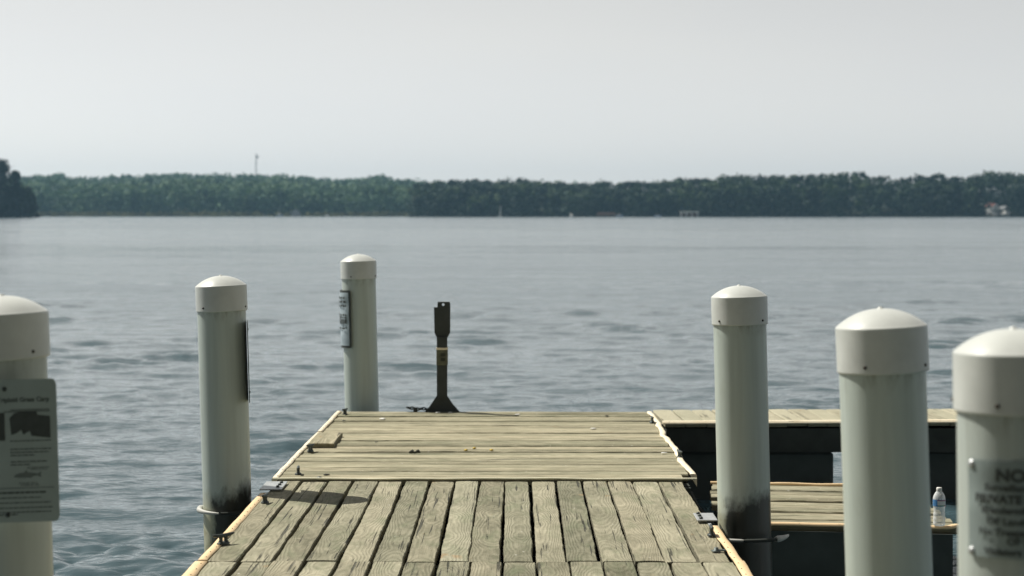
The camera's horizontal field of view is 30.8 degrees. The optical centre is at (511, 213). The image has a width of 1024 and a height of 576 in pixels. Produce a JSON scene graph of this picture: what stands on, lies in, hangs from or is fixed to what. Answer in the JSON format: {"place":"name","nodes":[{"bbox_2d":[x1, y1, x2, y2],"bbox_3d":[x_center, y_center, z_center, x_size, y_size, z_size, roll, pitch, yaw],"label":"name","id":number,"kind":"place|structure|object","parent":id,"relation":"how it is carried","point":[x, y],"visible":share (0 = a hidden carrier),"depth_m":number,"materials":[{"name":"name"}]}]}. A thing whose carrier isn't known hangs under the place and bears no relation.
{"place":"outdoors","nodes":[
{"label":"outdoors","id":0,"kind":"place"},
{"bbox_2d":[0,216,1023,575],"bbox_3d":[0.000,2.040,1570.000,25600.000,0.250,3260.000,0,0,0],"label":"lake water","id":1,"kind":"structure","parent":0,"point":[580,314],"depth_m":37.54,"materials":[{"name":"grey liquid"}]},
{"bbox_2d":[0,294,53,575],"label":"dock post","id":2,"kind":"object","parent":1,"relation":"in","point":[26,548],"visible":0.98,"depth_m":5.59,"materials":[{"name":"white plastic"}]},
{"bbox_2d":[0,378,59,522],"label":"fish sign","id":3,"kind":"object","parent":2,"relation":"attached to","point":[29,478],"visible":1,"depth_m":5.52,"materials":[{"name":"white paint"}]},
{"bbox_2d":[195,275,251,552],"bbox_3d":[-1.534,1.709,10.035,0.278,2.761,0.277,-2,0,0],"label":"dock post","id":4,"kind":"object","parent":1,"relation":"in","point":[221,305],"visible":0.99,"depth_m":9.92,"materials":[{"name":"white plastic"}]},
{"bbox_2d":[247,320,250,402],"bbox_3d":[-1.427,0.796,10.054,0.020,0.431,0.302,0,0,-8],"label":"edge on sign","id":5,"kind":"object","parent":4,"relation":"attached to","point":[248,361],"visible":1,"depth_m":9.91,"materials":[{"name":"metal"}]},
{"bbox_2d":[340,253,378,411],"bbox_3d":[-1.150,1.698,14.285,0.276,2.785,0.277,-1,0,0],"label":"dock post","id":6,"kind":"object","parent":1,"relation":"in","point":[358,274],"visible":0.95,"depth_m":14.17,"materials":[{"name":"white plastic"}]},
{"bbox_2d":[339,290,351,347],"bbox_3d":[-1.276,0.806,14.278,0.100,0.440,0.261,-1,0,0],"label":"wrapped sign","id":7,"kind":"object","parent":6,"relation":"attached to","point":[345,316],"visible":1,"depth_m":14.17,"materials":[{"name":"white"}]},
{"bbox_2d":[182,560,752,575],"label":"dock section","id":8,"kind":"object","parent":1,"relation":"in","point":[283,568],"visible":1,"depth_m":7.77,"materials":[{"name":"beige wood"}]},
{"bbox_2d":[272,408,696,495],"bbox_3d":[-0.145,1.836,12.134,2.400,0.808,3.589,0,0,0],"label":"dock section","id":9,"kind":"object","parent":1,"relation":"in","point":[531,447],"visible":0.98,"depth_m":11.65,"materials":[{"name":"beige wood"}]},
{"bbox_2d":[409,449,420,453],"bbox_3d":[-0.600,1.466,11.452,0.075,0.027,0.033,0,0,0],"label":"dark twig","id":10,"kind":"object","parent":9,"relation":"on","point":[414,452],"visible":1,"depth_m":11.44,"materials":[{"name":"black wood"}]},
{"bbox_2d":[406,406,428,411],"bbox_3d":[-0.702,1.462,13.891,0.184,0.043,0.043,0,0,0],"label":"mooring chain","id":11,"kind":"object","parent":9,"relation":"on","point":[416,409],"visible":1,"depth_m":13.88,"materials":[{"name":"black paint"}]},
{"bbox_2d":[425,302,459,411],"bbox_3d":[-0.523,1.072,13.902,0.259,0.826,0.140,0,0,0],"label":"steel stand","id":12,"kind":"object","parent":9,"relation":"on","point":[441,402],"visible":1,"depth_m":13.88,"materials":[{"name":"metal"}]},
{"bbox_2d":[196,481,788,574],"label":"dock section","id":13,"kind":"object","parent":1,"relation":"in","point":[437,523],"visible":0.97,"depth_m":8.91,"materials":[{"name":"beige wood"}]},
{"bbox_2d":[597,212,620,216],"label":"jetty","id":14,"kind":"object","parent":1,"relation":"in","point":[606,213],"visible":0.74,"depth_m":1235.08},
{"bbox_2d":[680,212,697,216],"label":"boat shelter","id":15,"kind":"object","parent":1,"relation":"in","point":[686,214],"visible":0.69,"depth_m":1237.90,"materials":[{"name":"white paint"}]},
{"bbox_2d":[711,284,771,575],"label":"dock post","id":16,"kind":"object","parent":1,"relation":"in","point":[739,314],"visible":1,"depth_m":9.04,"materials":[{"name":"white plastic"}]},
{"bbox_2d":[653,409,956,499],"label":"side walkway","id":17,"kind":"structure","parent":1,"relation":"on","point":[803,444],"depth_m":13.31,"materials":[{"name":"wood"}]},
{"bbox_2d":[691,481,957,575],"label":"dock","id":18,"kind":"object","parent":1,"relation":"in","point":[808,518],"visible":0.31,"depth_m":10.13,"materials":[{"name":"beige wood"}]},
{"bbox_2d":[933,487,945,525],"bbox_3d":[2.302,1.578,10.002,0.069,0.206,0.069,0,0,0],"label":"water bottle","id":19,"kind":"object","parent":18,"relation":"on","point":[939,502],"visible":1,"depth_m":9.99,"materials":[{"name":"clear plastic"}]},
{"bbox_2d":[835,307,932,575],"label":"dock post","id":20,"kind":"object","parent":1,"relation":"in","point":[882,357],"visible":1,"depth_m":5.53,"materials":[{"name":"white plastic"}]},
{"bbox_2d":[951,326,1023,575],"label":"dock post","id":21,"kind":"object","parent":1,"relation":"in","point":[987,399],"visible":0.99,"depth_m":4.24,"materials":[{"name":"white plastic"}]},
{"bbox_2d":[968,458,1023,559],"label":"notice sign","id":22,"kind":"object","parent":21,"relation":"attached to","point":[996,509],"visible":1,"depth_m":4.22,"materials":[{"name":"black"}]},
{"bbox_2d":[0,0,1023,193],"label":"sky","id":23,"kind":"structure","parent":0,"point":[616,91],"materials":[{"name":"white"}]},
{"bbox_2d":[35,189,1023,216],"bbox_3d":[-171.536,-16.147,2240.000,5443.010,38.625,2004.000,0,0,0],"label":"shore","id":24,"kind":"structure","parent":0,"point":[858,213],"depth_m":1266.90,"materials":[{"name":"green plant"}]},
{"bbox_2d":[20,182,411,214],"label":"shore woods","id":25,"kind":"object","parent":24,"relation":"on","point":[222,196],"visible":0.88,"depth_m":1460.82,"materials":[{"name":"green plant"}]},
{"bbox_2d":[39,209,406,215],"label":"shore scrub","id":26,"kind":"object","parent":24,"relation":"on","point":[90,213],"visible":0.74,"depth_m":1445.28,"materials":[{"name":"green plant"}]},
{"bbox_2d":[255,154,257,174],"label":"radio mast","id":27,"kind":"object","parent":24,"relation":"on","point":[256,156],"visible":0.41,"depth_m":2299.16,"materials":[{"name":"metal"}]},
{"bbox_2d":[4,172,578,211],"bbox_3d":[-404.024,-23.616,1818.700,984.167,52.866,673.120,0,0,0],"label":"hill woods","id":28,"kind":"object","parent":24,"relation":"on","point":[57,181],"visible":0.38,"depth_m":1759.40,"materials":[{"name":"green plant"}]},
{"bbox_2d":[291,209,300,215],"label":"lake house","id":29,"kind":"structure","parent":24,"relation":"on","point":[295,212],"depth_m":1440.99,"materials":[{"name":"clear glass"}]},
{"bbox_2d":[403,170,1023,216],"bbox_3d":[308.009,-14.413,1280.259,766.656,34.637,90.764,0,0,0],"label":"shore woods","id":30,"kind":"object","parent":24,"relation":"on","point":[754,195],"visible":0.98,"depth_m":1254.62,"materials":[{"name":"green plant"}]},
{"bbox_2d":[408,212,1023,216],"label":"bank shrubs","id":31,"kind":"object","parent":24,"relation":"on","point":[716,215],"visible":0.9,"depth_m":1244.03,"materials":[{"name":"green plant"}]},
{"bbox_2d":[986,203,998,215],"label":"lake house","id":32,"kind":"structure","parent":24,"relation":"on","point":[994,207],"depth_m":1245.64,"materials":[{"name":"white paint"}]},
{"bbox_2d":[999,206,1009,215],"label":"lake house","id":33,"kind":"structure","parent":24,"relation":"on","point":[1006,211],"depth_m":1246.61,"materials":[{"name":"white paint"}]},
{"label":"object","id":34,"kind":"structure","parent":0,"visible":0},
{"bbox_2d":[0,158,18,217],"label":"shore tree","id":35,"kind":"object","parent":34,"relation":"on","point":[4,178],"visible":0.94,"depth_m":1000.36,"materials":[{"name":"green plant"}]},
{"bbox_2d":[0,187,20,217],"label":"shore tree","id":36,"kind":"object","parent":34,"relation":"on","point":[12,213],"visible":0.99,"depth_m":997.99,"materials":[{"name":"green plant"}]},
{"bbox_2d":[9,170,23,215],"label":"shore tree","id":37,"kind":"object","parent":34,"relation":"on","point":[15,177],"visible":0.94,"depth_m":1004.68,"materials":[{"name":"green plant"}]},
{"bbox_2d":[15,186,38,217],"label":"shore tree","id":38,"kind":"object","parent":34,"relation":"on","point":[28,197],"visible":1,"depth_m":1001.67,"materials":[{"name":"green plant"}]},
{"bbox_2d":[27,200,40,217],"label":"shore tree","id":39,"kind":"object","parent":34,"relation":"on","point":[37,214],"visible":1,"depth_m":1004.77,"materials":[{"name":"green plant"}]}
]}

